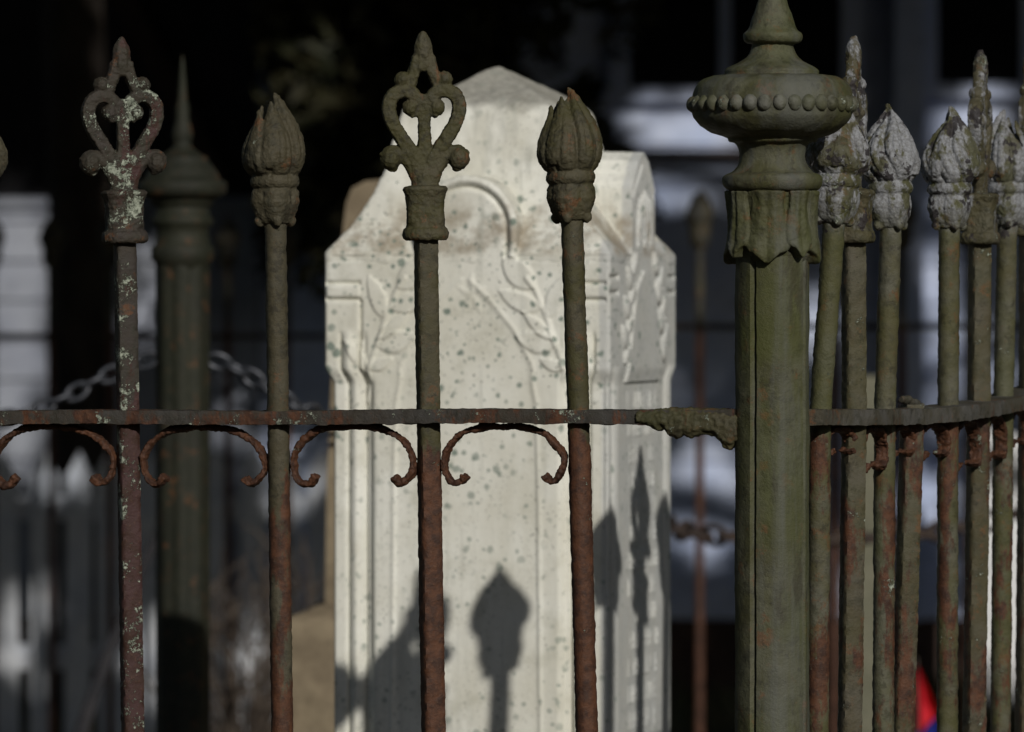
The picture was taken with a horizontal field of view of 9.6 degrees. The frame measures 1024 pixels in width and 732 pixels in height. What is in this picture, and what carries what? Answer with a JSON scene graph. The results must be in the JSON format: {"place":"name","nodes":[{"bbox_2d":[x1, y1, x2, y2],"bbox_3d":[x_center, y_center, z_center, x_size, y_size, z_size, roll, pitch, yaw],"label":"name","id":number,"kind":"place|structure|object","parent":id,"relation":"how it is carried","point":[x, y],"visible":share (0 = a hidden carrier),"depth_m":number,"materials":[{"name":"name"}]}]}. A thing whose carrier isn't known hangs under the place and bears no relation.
{"place":"outdoors","nodes":[
{"label":"outdoors","id":0,"kind":"place"},
{"bbox_2d":[74,525,155,731],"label":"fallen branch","id":1,"kind":"object","parent":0,"point":[88,711],"visible":0.49,"depth_m":12.14,"materials":[{"name":"grey wood"}]},
{"bbox_2d":[0,0,259,691],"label":"house","id":2,"kind":"structure","parent":0,"point":[207,39],"depth_m":19.94,"materials":[{"name":"white"}]},
{"bbox_2d":[19,664,1014,731],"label":"grass","id":3,"kind":"structure","parent":0,"point":[686,709],"depth_m":18.70,"materials":[{"name":"plant"}]},
{"bbox_2d":[19,691,1014,731],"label":"ground","id":4,"kind":"structure","parent":0,"point":[679,702],"depth_m":19.13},
{"bbox_2d":[41,0,116,724],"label":"tree trunk","id":5,"kind":"object","parent":4,"relation":"on","point":[73,47],"visible":0.4,"depth_m":18.50,"materials":[{"name":"brown plant"}]},
{"bbox_2d":[0,448,327,731],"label":"picket fence","id":6,"kind":"object","parent":4,"relation":"on","point":[79,507],"visible":0.34,"depth_m":17.20,"materials":[{"name":"white paint"}]},
{"bbox_2d":[0,215,343,731],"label":"iron fence","id":7,"kind":"object","parent":4,"relation":"on","point":[51,238],"visible":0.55,"depth_m":15.99,"materials":[{"name":"brown metal"}]},
{"bbox_2d":[138,55,226,731],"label":"chain post","id":8,"kind":"object","parent":4,"relation":"on","point":[186,187],"visible":0.98,"depth_m":9.27,"materials":[{"name":"metal"}]},
{"bbox_2d":[0,350,155,428],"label":"chain","id":9,"kind":"object","parent":8,"relation":"hanging from","point":[86,387],"visible":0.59,"depth_m":9.30,"materials":[{"name":"grey metal"}]},
{"bbox_2d":[209,351,333,409],"bbox_3d":[-0.305,0.037,9.346,0.338,0.120,0.076,0,1,-27],"label":"chain","id":10,"kind":"object","parent":8,"relation":"hanging from","point":[244,373],"visible":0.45,"depth_m":9.30,"materials":[{"name":"grey metal"}]},
{"bbox_2d":[119,523,324,731],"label":"shrub","id":11,"kind":"object","parent":4,"relation":"on","point":[255,719],"visible":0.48,"depth_m":13.44,"materials":[{"name":"brown plant"}]},
{"bbox_2d":[291,180,379,731],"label":"headstone","id":12,"kind":"object","parent":4,"relation":"on","point":[312,630],"visible":0.16,"depth_m":9.39,"materials":[{"name":"brown stone"}]},
{"bbox_2d":[671,507,1016,547],"bbox_3d":[0.271,0.209,10.540,0.688,0.280,2.046,1,1,33],"label":"chain","id":13,"kind":"object","parent":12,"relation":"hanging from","point":[684,530],"visible":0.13,"depth_m":11.20,"materials":[{"name":"grey metal"}]},
{"bbox_2d":[243,0,669,300],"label":"evergreen tree","id":14,"kind":"object","parent":4,"relation":"on","point":[339,66],"visible":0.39,"depth_m":18.88,"materials":[{"name":"green plant"}]},
{"bbox_2d":[325,67,674,731],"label":"gravestone","id":15,"kind":"object","parent":4,"relation":"on","point":[508,630],"visible":0.81,"depth_m":7.53,"materials":[{"name":"white stone"}]},
{"bbox_2d":[686,0,858,731],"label":"fence post","id":16,"kind":"object","parent":4,"relation":"on","point":[772,105],"visible":1,"depth_m":6.07,"materials":[{"name":"metal"}]},
{"bbox_2d":[0,31,737,731],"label":"iron fence","id":17,"kind":"object","parent":16,"relation":"attached to","point":[570,145],"visible":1,"depth_m":6.20,"materials":[{"name":"brown metal"}]},
{"bbox_2d":[806,35,1023,731],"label":"iron fence","id":18,"kind":"object","parent":16,"relation":"attached to","point":[983,152],"visible":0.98,"depth_m":6.45,"materials":[{"name":"metal"}]},
{"bbox_2d":[675,188,1018,731],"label":"iron fence","id":19,"kind":"object","parent":4,"relation":"on","point":[699,215],"visible":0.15,"depth_m":13.99,"materials":[{"name":"brown metal"}]},
{"bbox_2d":[914,667,936,731],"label":"flag","id":20,"kind":"object","parent":4,"relation":"on","point":[925,711],"visible":0.8,"depth_m":14.01,"materials":[{"name":"red fabric"}]},
{"bbox_2d":[986,429,1017,707],"bbox_3d":[1.545,0.637,19.311,0.197,0.889,0.197,0,1,0],"label":"wooden post","id":21,"kind":"object","parent":4,"relation":"on","point":[1014,553],"depth_m":19.23,"materials":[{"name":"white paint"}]},
{"bbox_2d":[259,0,1023,690],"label":"house","id":22,"kind":"structure","parent":0,"point":[917,64],"depth_m":19.98,"materials":[{"name":"white"}]},
{"bbox_2d":[602,0,868,102],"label":"window","id":23,"kind":"structure","parent":22,"relation":"in","point":[694,41],"depth_m":19.95,"materials":[{"name":"black glass"}]},
{"bbox_2d":[924,0,1023,98],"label":"window","id":24,"kind":"structure","parent":22,"relation":"in","point":[954,30],"depth_m":19.95,"materials":[{"name":"black glass"}]},
{"bbox_2d":[862,375,874,731],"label":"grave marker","id":25,"kind":"object","parent":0,"point":[867,713],"visible":0.21,"depth_m":12.58,"materials":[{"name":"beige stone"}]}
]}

